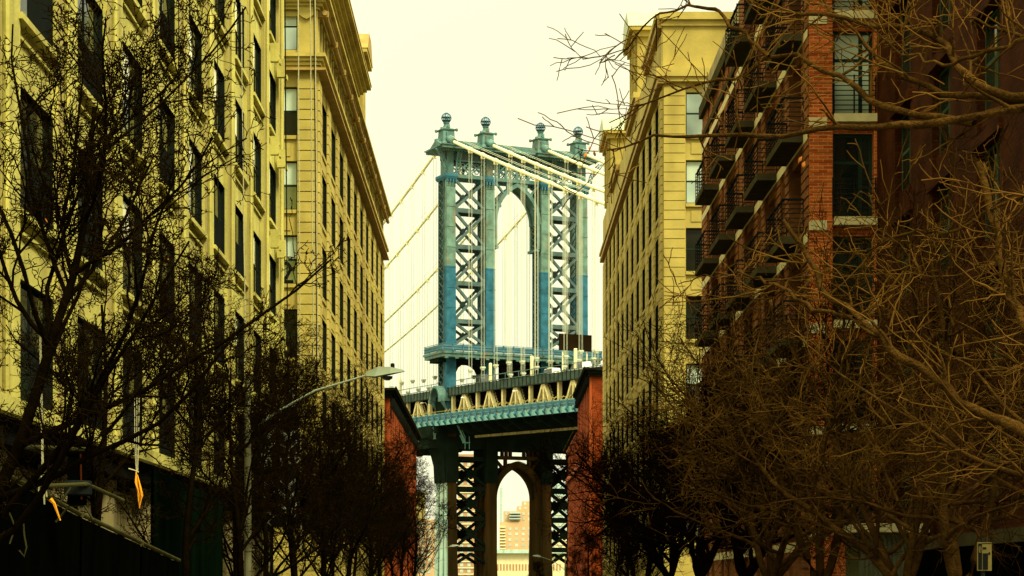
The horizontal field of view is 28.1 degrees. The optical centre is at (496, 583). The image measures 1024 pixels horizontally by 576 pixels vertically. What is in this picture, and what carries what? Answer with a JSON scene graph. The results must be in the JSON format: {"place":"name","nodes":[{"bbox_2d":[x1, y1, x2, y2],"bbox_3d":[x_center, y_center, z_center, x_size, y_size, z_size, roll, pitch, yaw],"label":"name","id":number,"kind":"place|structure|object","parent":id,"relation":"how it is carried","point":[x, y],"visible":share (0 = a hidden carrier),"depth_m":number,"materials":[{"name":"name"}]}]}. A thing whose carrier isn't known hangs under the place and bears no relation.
{"place":"outdoors","nodes":[
{"label":"outdoors","id":0,"kind":"place"},
{"bbox_2d":[0,468,222,575],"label":"sidewalk shed","id":1,"kind":"structure","parent":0,"point":[70,543],"depth_m":30.57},
{"bbox_2d":[37,482,85,488],"bbox_3d":[-5.745,-1.283,26.800,0.056,0.118,0.840,0,0,44],"label":"scaffold pipe","id":2,"kind":"object","parent":1,"relation":"attached to","point":[75,484],"visible":0.65,"depth_m":26.88,"materials":[{"name":"grey metal"}]},
{"bbox_2d":[55,436,93,522],"bbox_3d":[-5.603,-1.388,27.302,0.441,1.159,0.380,0,0,40],"label":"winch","id":3,"kind":"object","parent":2,"relation":"attached to","point":[76,496],"visible":0.79,"depth_m":27.18,"materials":[{"name":"black metal"}]},
{"bbox_2d":[0,0,287,575],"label":"loft building","id":4,"kind":"structure","parent":0,"point":[264,240],"depth_m":57.62,"materials":[{"name":"stone"}]},
{"bbox_2d":[20,279,52,410],"bbox_3d":[-9.174,-4.605,40.350,0.152,2.444,3.294,0,0,0],"label":"window","id":5,"kind":"structure","parent":4,"relation":"in","point":[24,301],"depth_m":40.27,"materials":[{"name":"black glass"}]},
{"bbox_2d":[19,85,58,244],"bbox_3d":[-9.090,-8.239,40.350,0.320,2.577,3.540,0,0,0],"label":"window","id":6,"kind":"structure","parent":4,"relation":"in","point":[34,115],"depth_m":40.70,"materials":[{"name":"black glass"}]},
{"bbox_2d":[19,0,60,65],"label":"window","id":7,"kind":"structure","parent":4,"relation":"in","point":[31,15],"depth_m":40.73,"materials":[{"name":"black glass"}]},
{"bbox_2d":[78,316,102,429],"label":"window","id":8,"kind":"structure","parent":4,"relation":"in","point":[81,319],"depth_m":46.53,"materials":[{"name":"black glass"}]},
{"bbox_2d":[77,0,109,122],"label":"window","id":9,"kind":"structure","parent":4,"relation":"in","point":[89,91],"depth_m":46.38,"materials":[{"name":"black glass"}]},
{"bbox_2d":[78,150,110,282],"bbox_3d":[-9.090,-8.239,45.650,0.320,2.577,3.540,0,0,0],"label":"window","id":10,"kind":"structure","parent":4,"relation":"in","point":[102,273],"depth_m":46.21,"materials":[{"name":"black glass"}]},
{"bbox_2d":[123,345,141,440],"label":"window","id":11,"kind":"structure","parent":4,"relation":"in","point":[124,419],"depth_m":51.69,"materials":[{"name":"black glass"}]},
{"bbox_2d":[122,193,145,311],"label":"window","id":12,"kind":"structure","parent":4,"relation":"in","point":[125,200],"depth_m":51.11,"materials":[{"name":"black glass"}]},
{"bbox_2d":[122,42,149,169],"bbox_3d":[-9.090,-11.939,50.950,0.320,2.577,3.540,0,0,0],"label":"window","id":13,"kind":"structure","parent":4,"relation":"in","point":[133,122],"depth_m":51.48,"materials":[{"name":"black glass"}]},
{"bbox_2d":[127,0,149,24],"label":"window","id":14,"kind":"structure","parent":4,"relation":"in","point":[138,3],"depth_m":51.65,"materials":[{"name":"beige glass"}]},
{"bbox_2d":[158,98,180,206],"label":"window","id":15,"kind":"structure","parent":4,"relation":"in","point":[170,149],"depth_m":57.19,"materials":[{"name":"black glass"}]},
{"bbox_2d":[159,0,180,76],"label":"window","id":16,"kind":"structure","parent":4,"relation":"in","point":[163,6],"depth_m":57.11,"materials":[{"name":"black glass"}]},
{"bbox_2d":[188,137,207,238],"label":"window","id":17,"kind":"structure","parent":4,"relation":"in","point":[198,227],"depth_m":62.40,"materials":[{"name":"black glass"}]},
{"bbox_2d":[188,16,207,118],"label":"window","id":18,"kind":"structure","parent":4,"relation":"in","point":[196,36],"depth_m":62.38,"materials":[{"name":"black glass"}]},
{"bbox_2d":[213,291,229,374],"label":"window","id":19,"kind":"structure","parent":4,"relation":"in","point":[222,302],"depth_m":68.16,"materials":[{"name":"black glass"}]},
{"bbox_2d":[213,174,229,265],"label":"window","id":20,"kind":"structure","parent":4,"relation":"in","point":[220,196],"depth_m":67.91,"materials":[{"name":"black glass"}]},
{"bbox_2d":[213,59,229,154],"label":"window","id":21,"kind":"structure","parent":4,"relation":"in","point":[221,85],"depth_m":67.76,"materials":[{"name":"black glass"}]},
{"bbox_2d":[213,0,229,44],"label":"window","id":22,"kind":"structure","parent":4,"relation":"in","point":[222,29],"depth_m":67.76,"materials":[{"name":"black glass"}]},
{"bbox_2d":[235,204,248,287],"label":"window","id":23,"kind":"structure","parent":4,"relation":"in","point":[239,250],"depth_m":73.02,"materials":[{"name":"black glass"}]},
{"bbox_2d":[235,98,248,185],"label":"window","id":24,"kind":"structure","parent":4,"relation":"in","point":[238,119],"depth_m":72.91,"materials":[{"name":"black glass"}]},
{"bbox_2d":[235,0,248,82],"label":"window","id":25,"kind":"structure","parent":4,"relation":"in","point":[245,78],"depth_m":73.02,"materials":[{"name":"black glass"}]},
{"bbox_2d":[253,230,265,307],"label":"window","id":26,"kind":"structure","parent":4,"relation":"in","point":[256,241],"depth_m":78.49,"materials":[{"name":"black glass"}]},
{"bbox_2d":[253,131,265,212],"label":"window","id":27,"kind":"structure","parent":4,"relation":"in","point":[257,157],"depth_m":78.38,"materials":[{"name":"black glass"}]},
{"bbox_2d":[253,32,265,116],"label":"window","id":28,"kind":"structure","parent":4,"relation":"in","point":[256,49],"depth_m":78.45,"materials":[{"name":"black glass"}]},
{"bbox_2d":[269,253,279,324],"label":"window","id":29,"kind":"structure","parent":4,"relation":"in","point":[272,264],"depth_m":83.92,"materials":[{"name":"black glass"}]},
{"bbox_2d":[269,161,279,235],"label":"window","id":30,"kind":"structure","parent":4,"relation":"in","point":[272,174],"depth_m":83.72,"materials":[{"name":"black glass"}]},
{"bbox_2d":[269,69,279,145],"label":"window","id":31,"kind":"structure","parent":4,"relation":"in","point":[272,84],"depth_m":83.72,"materials":[{"name":"black glass"}]},
{"bbox_2d":[269,0,279,56],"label":"window","id":32,"kind":"structure","parent":4,"relation":"in","point":[272,3],"depth_m":84.11,"materials":[{"name":"black glass"}]},
{"bbox_2d":[241,0,245,369],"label":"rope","id":33,"kind":"object","parent":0,"point":[243,173],"visible":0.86,"depth_m":59.99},
{"bbox_2d":[258,421,298,526],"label":"lattice banner","id":34,"kind":"object","parent":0,"point":[297,501],"visible":0.06,"depth_m":66.00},
{"bbox_2d":[284,0,288,414],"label":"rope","id":35,"kind":"object","parent":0,"point":[286,162],"visible":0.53,"depth_m":71.98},
{"bbox_2d":[297,0,301,549],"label":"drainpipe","id":36,"kind":"object","parent":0,"point":[299,186],"visible":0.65,"depth_m":71.98,"materials":[{"name":"beige metal"}]},
{"bbox_2d":[310,0,313,357],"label":"rope","id":37,"kind":"object","parent":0,"point":[311,173],"visible":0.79,"depth_m":72.99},
{"bbox_2d":[313,0,316,371],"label":"rope","id":38,"kind":"object","parent":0,"point":[315,172],"visible":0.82,"depth_m":73.99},
{"bbox_2d":[315,0,318,376],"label":"rope","id":39,"kind":"object","parent":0,"point":[316,177],"visible":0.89,"depth_m":72.98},
{"bbox_2d":[273,0,391,575],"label":"stone warehouse","id":40,"kind":"structure","parent":0,"point":[353,207],"depth_m":114.29,"materials":[{"name":"yellow stone"}]},
{"bbox_2d":[284,236,296,283],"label":"window","id":41,"kind":"structure","parent":40,"relation":"in","point":[291,243],"depth_m":103.25,"materials":[{"name":"white glass"}]},
{"bbox_2d":[284,162,296,209],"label":"window","id":42,"kind":"structure","parent":40,"relation":"in","point":[292,166],"depth_m":103.25,"materials":[{"name":"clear glass"}]},
{"bbox_2d":[284,88,296,134],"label":"window","id":43,"kind":"structure","parent":40,"relation":"in","point":[291,93],"depth_m":103.25,"materials":[{"name":"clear glass"}]},
{"bbox_2d":[284,17,296,49],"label":"window","id":44,"kind":"structure","parent":40,"relation":"in","point":[291,22],"depth_m":103.25,"materials":[{"name":"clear glass"}]},
{"bbox_2d":[322,174,326,230],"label":"window","id":45,"kind":"structure","parent":40,"relation":"in","point":[324,186],"depth_m":108.31,"materials":[{"name":"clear glass"}]},
{"bbox_2d":[322,102,326,160],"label":"window","id":46,"kind":"structure","parent":40,"relation":"in","point":[324,115],"depth_m":108.31,"materials":[{"name":"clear glass"}]},
{"bbox_2d":[417,520,434,575],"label":"apartment block","id":47,"kind":"structure","parent":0,"point":[431,572],"depth_m":1000.00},
{"bbox_2d":[458,454,474,575],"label":"apartment tower","id":48,"kind":"structure","parent":0,"point":[465,567],"depth_m":930.00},
{"bbox_2d":[500,501,528,549],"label":"apartment block","id":49,"kind":"structure","parent":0,"point":[514,530],"depth_m":1080.00,"materials":[{"name":"beige concrete"}]},
{"bbox_2d":[350,0,738,552],"label":"sky","id":50,"kind":"structure","parent":0,"point":[470,61],"materials":[{"name":"white"}]},
{"bbox_2d":[563,366,602,575],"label":"red warehouse","id":51,"kind":"structure","parent":0,"point":[589,384],"depth_m":200.50,"materials":[{"name":"brick"}]},
{"bbox_2d":[599,12,732,575],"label":"stone warehouse","id":52,"kind":"structure","parent":0,"point":[652,221],"depth_m":116.53,"materials":[{"name":"yellow stone"}]},
{"bbox_2d":[686,161,700,202],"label":"window","id":53,"kind":"structure","parent":52,"relation":"in","point":[691,166],"depth_m":111.26,"materials":[{"name":"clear glass"}]},
{"bbox_2d":[686,296,701,338],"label":"window","id":54,"kind":"structure","parent":52,"relation":"in","point":[688,310],"depth_m":111.26,"materials":[{"name":"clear glass"}]},
{"bbox_2d":[686,228,701,270],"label":"window","id":55,"kind":"structure","parent":52,"relation":"in","point":[692,234],"depth_m":111.26,"materials":[{"name":"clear glass"}]},
{"bbox_2d":[686,93,701,134],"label":"window","id":56,"kind":"structure","parent":52,"relation":"in","point":[693,101],"depth_m":111.26,"materials":[{"name":"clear glass"}]},
{"bbox_2d":[829,523,929,575],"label":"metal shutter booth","id":57,"kind":"object","parent":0,"point":[856,568],"visible":0.24,"depth_m":52.00,"materials":[{"name":"metal"}]},
{"bbox_2d":[877,0,1023,575],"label":"dark brick house","id":58,"kind":"structure","parent":0,"point":[890,143],"depth_m":49.09,"materials":[{"name":"brown brick"}]},
{"bbox_2d":[902,109,909,190],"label":"window","id":59,"kind":"structure","parent":58,"relation":"in","point":[906,149],"depth_m":55.88,"materials":[{"name":"black glass"}]},
{"bbox_2d":[902,0,909,81],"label":"window","id":60,"kind":"structure","parent":58,"relation":"in","point":[906,68],"depth_m":55.74,"materials":[{"name":"black glass"}]},
{"bbox_2d":[940,183,950,271],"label":"window","id":61,"kind":"structure","parent":58,"relation":"in","point":[944,192],"depth_m":50.89,"materials":[{"name":"black glass"}]},
{"bbox_2d":[940,62,950,152],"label":"window","id":62,"kind":"structure","parent":58,"relation":"in","point":[945,75],"depth_m":50.83,"materials":[{"name":"black glass"}]},
{"bbox_2d":[985,142,998,240],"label":"window","id":63,"kind":"structure","parent":58,"relation":"in","point":[990,150],"depth_m":46.06,"materials":[{"name":"black glass"}]},
{"bbox_2d":[985,7,998,109],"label":"window","id":64,"kind":"structure","parent":58,"relation":"in","point":[991,78],"depth_m":46.06,"materials":[{"name":"black glass"}]},
{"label":"pavement","id":65,"kind":"structure","parent":0,"visible":0},
{"bbox_2d":[563,544,592,575],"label":"bare tree","id":66,"kind":"object","parent":65,"relation":"on","point":[572,570],"visible":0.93,"depth_m":187.79,"materials":[{"name":"black plant"}]},
{"bbox_2d":[573,524,606,575],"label":"bare tree","id":67,"kind":"object","parent":65,"relation":"on","point":[588,549],"visible":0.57,"depth_m":158.59,"materials":[{"name":"black plant"}]},
{"bbox_2d":[579,531,628,575],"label":"bare tree","id":68,"kind":"object","parent":65,"relation":"on","point":[605,569],"visible":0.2,"depth_m":132.11,"materials":[{"name":"black plant"}]},
{"bbox_2d":[595,486,652,575],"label":"bare tree","id":69,"kind":"object","parent":65,"relation":"on","point":[613,552],"visible":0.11,"depth_m":109.50,"materials":[{"name":"black plant"}]},
{"bbox_2d":[515,355,756,575],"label":"spreading tree","id":70,"kind":"object","parent":65,"relation":"on","point":[672,559],"visible":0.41,"depth_m":66.94,"materials":[{"name":"black plant"}]},
{"bbox_2d":[584,435,694,575],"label":"bare tree","id":71,"kind":"object","parent":65,"relation":"on","point":[634,567],"visible":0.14,"depth_m":92.00,"materials":[{"name":"black plant"}]},
{"bbox_2d":[569,400,710,575],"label":"bare tree","id":72,"kind":"object","parent":65,"relation":"on","point":[650,569],"visible":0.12,"depth_m":78.82,"materials":[{"name":"black plant"}]},
{"bbox_2d":[530,297,840,575],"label":"spreading tree","id":73,"kind":"object","parent":65,"relation":"on","point":[700,567],"visible":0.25,"depth_m":57.19,"materials":[{"name":"black plant"}]},
{"bbox_2d":[560,269,945,575],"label":"spreading tree","id":74,"kind":"object","parent":65,"relation":"on","point":[742,569],"visible":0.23,"depth_m":47.25,"materials":[{"name":"brown plant"}]},
{"bbox_2d":[518,0,1023,438],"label":"spreading tree","id":75,"kind":"object","parent":65,"relation":"on","point":[1010,102],"visible":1,"depth_m":16.88,"materials":[{"name":"beige plant"}]},
{"bbox_2d":[586,275,999,575],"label":"spreading tree","id":76,"kind":"object","parent":65,"relation":"on","point":[777,566],"visible":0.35,"depth_m":40.66,"materials":[{"name":"beige plant"}]},
{"bbox_2d":[592,170,998,575],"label":"spreading tree","id":77,"kind":"object","parent":65,"relation":"on","point":[821,568],"visible":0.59,"depth_m":35.52,"materials":[{"name":"brown plant"}]},
{"bbox_2d":[617,218,1023,575],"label":"spreading tree","id":78,"kind":"object","parent":65,"relation":"on","point":[877,555],"visible":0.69,"depth_m":31.37,"materials":[{"name":"beige plant"}]},
{"bbox_2d":[730,79,1023,575],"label":"spreading tree","id":79,"kind":"object","parent":65,"relation":"on","point":[949,530],"visible":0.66,"depth_m":26.10,"materials":[{"name":"brown plant"}]},
{"bbox_2d":[764,130,1023,528],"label":"spreading tree","id":80,"kind":"object","parent":65,"relation":"on","point":[954,448],"visible":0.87,"depth_m":22.21,"materials":[{"name":"beige plant"}]},
{"bbox_2d":[977,538,991,575],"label":"parking sign","id":81,"kind":"object","parent":65,"relation":"on","point":[984,556],"visible":1,"depth_m":21.49,"materials":[{"name":"beige metal"}]},
{"bbox_3d":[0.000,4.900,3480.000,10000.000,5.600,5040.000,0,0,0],"label":"far shore ground","id":82,"kind":"structure","parent":0,"visible":0},
{"bbox_2d":[497,550,563,575],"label":"pier shed","id":83,"kind":"structure","parent":82,"relation":"on","point":[512,562],"depth_m":985.00,"materials":[{"name":"beige metal"}]},
{"label":"ground","id":84,"kind":"structure","parent":0,"visible":0},
{"bbox_2d":[383,386,425,575],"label":"red warehouse","id":85,"kind":"structure","parent":84,"relation":"on","point":[394,402],"depth_m":179.16,"materials":[{"name":"brick"}]},
{"bbox_2d":[383,112,603,575],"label":"suspension bridge","id":86,"kind":"structure","parent":84,"relation":"on","point":[491,422],"depth_m":406.07,"materials":[{"name":"metal"}]},
{"bbox_2d":[559,333,591,369],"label":"road sign","id":87,"kind":"object","parent":86,"relation":"on","point":[581,342],"visible":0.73,"depth_m":360.93,"materials":[{"name":"brown metal"}]},
{"bbox_2d":[695,0,876,575],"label":"brick flats","id":88,"kind":"structure","parent":84,"relation":"on","point":[762,184],"depth_m":62.77,"materials":[{"name":"brick"}]},
{"bbox_2d":[833,339,871,422],"bbox_3d":[10.270,-5.840,59.272,1.174,2.444,0.066,0,0,0],"label":"window","id":89,"kind":"structure","parent":88,"relation":"in","point":[836,345],"depth_m":59.26,"materials":[{"name":"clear glass"}]},
{"bbox_2d":[833,237,871,319],"bbox_3d":[10.270,-8.805,59.272,1.174,2.444,0.066,0,0,0],"label":"window","id":90,"kind":"structure","parent":88,"relation":"in","point":[842,258],"depth_m":59.26,"materials":[{"name":"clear glass"}]},
{"bbox_2d":[833,134,871,217],"bbox_3d":[10.270,-11.770,59.272,1.174,2.444,0.066,0,0,0],"label":"window","id":91,"kind":"structure","parent":88,"relation":"in","point":[842,160],"depth_m":59.26,"materials":[{"name":"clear glass"}]},
{"bbox_2d":[833,32,871,114],"bbox_3d":[10.270,-14.735,59.272,1.174,2.444,0.066,0,0,0],"label":"window","id":92,"kind":"structure","parent":88,"relation":"in","point":[854,39],"depth_m":59.26,"materials":[{"name":"grey glass"}]},
{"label":"pavement","id":93,"kind":"structure","parent":0,"visible":0},
{"bbox_2d":[0,217,243,526],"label":"bare tree","id":94,"kind":"object","parent":93,"relation":"on","point":[96,503],"visible":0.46,"depth_m":32.46,"materials":[{"name":"brown plant"}]},
{"bbox_2d":[0,0,348,542],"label":"bare tree","id":95,"kind":"object","parent":93,"relation":"on","point":[95,166],"visible":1,"depth_m":23.59,"materials":[{"name":"brown plant"}]},
{"bbox_2d":[129,398,142,507],"bbox_3d":[-4.760,-1.735,27.001,0.188,1.500,0.108,0,0,0],"label":"cord bundle","id":96,"kind":"object","parent":95,"relation":"hanging from","point":[139,491],"visible":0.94,"depth_m":27.00,"materials":[{"name":"orange"}]},
{"bbox_2d":[86,241,303,575],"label":"bare tree","id":97,"kind":"object","parent":93,"relation":"on","point":[191,480],"visible":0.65,"depth_m":40.13,"materials":[{"name":"brown plant"}]},
{"bbox_2d":[179,344,313,575],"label":"bare tree","id":98,"kind":"object","parent":93,"relation":"on","point":[233,571],"visible":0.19,"depth_m":58.75,"materials":[{"name":"brown plant"}]},
{"bbox_2d":[126,291,393,575],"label":"bare tree","id":99,"kind":"object","parent":93,"relation":"on","point":[238,526],"visible":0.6,"depth_m":48.90,"materials":[{"name":"brown plant"}]},
{"bbox_2d":[177,327,347,575],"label":"bare tree","id":100,"kind":"object","parent":93,"relation":"on","point":[290,426],"visible":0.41,"depth_m":55.36,"materials":[{"name":"brown plant"}]},
{"bbox_2d":[204,302,376,575],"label":"bare tree","id":101,"kind":"object","parent":93,"relation":"on","point":[294,571],"visible":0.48,"depth_m":63.57,"materials":[{"name":"brown plant"}]},
{"bbox_2d":[251,410,343,575],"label":"bare tree","id":102,"kind":"object","parent":93,"relation":"on","point":[279,554],"visible":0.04,"depth_m":77.91,"materials":[{"name":"brown plant"}]},
{"bbox_2d":[244,363,404,575],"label":"street lamp","id":103,"kind":"object","parent":93,"relation":"on","point":[382,372],"visible":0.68,"depth_m":50.13,"materials":[{"name":"grey metal"}]},
{"bbox_2d":[266,362,408,575],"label":"bare tree","id":104,"kind":"object","parent":93,"relation":"on","point":[325,571],"visible":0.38,"depth_m":68.67,"materials":[{"name":"brown plant"}]},
{"bbox_2d":[280,351,396,575],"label":"bare tree","id":105,"kind":"object","parent":93,"relation":"on","point":[366,424],"visible":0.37,"depth_m":72.99,"materials":[{"name":"brown plant"}]},
{"bbox_2d":[297,428,392,575],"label":"bare tree","id":106,"kind":"object","parent":93,"relation":"on","point":[334,568],"visible":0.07,"depth_m":89.53,"materials":[{"name":"black plant"}]},
{"bbox_2d":[334,443,412,575],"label":"bare tree","id":107,"kind":"object","parent":93,"relation":"on","point":[355,557],"visible":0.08,"depth_m":104.00,"materials":[{"name":"black plant"}]},
{"bbox_2d":[302,377,449,575],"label":"bare tree","id":108,"kind":"object","parent":93,"relation":"on","point":[352,551],"visible":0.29,"depth_m":84.05,"materials":[{"name":"brown plant"}]},
{"bbox_2d":[322,409,434,575],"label":"bare tree","id":109,"kind":"object","parent":93,"relation":"on","point":[383,538],"visible":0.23,"depth_m":97.22,"materials":[{"name":"brown plant"}]},
{"bbox_2d":[350,475,414,575],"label":"bare tree","id":110,"kind":"object","parent":93,"relation":"on","point":[388,571],"visible":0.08,"depth_m":120.84,"materials":[{"name":"black plant"}]},
{"bbox_2d":[346,414,430,575],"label":"bare tree","id":111,"kind":"object","parent":93,"relation":"on","point":[380,571],"visible":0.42,"depth_m":111.59,"materials":[{"name":"brown plant"}]},
{"bbox_2d":[367,474,423,575],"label":"bare tree","id":112,"kind":"object","parent":93,"relation":"on","point":[407,549],"visible":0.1,"depth_m":139.96,"materials":[{"name":"black plant"}]},
{"bbox_2d":[373,443,462,575],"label":"bare tree","id":113,"kind":"object","parent":93,"relation":"on","point":[432,528],"visible":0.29,"depth_m":129.69,"materials":[{"name":"black plant"}]},
{"bbox_2d":[390,462,455,575],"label":"bare tree","id":114,"kind":"object","parent":93,"relation":"on","point":[433,549],"visible":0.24,"depth_m":149.93,"materials":[{"name":"black plant"}]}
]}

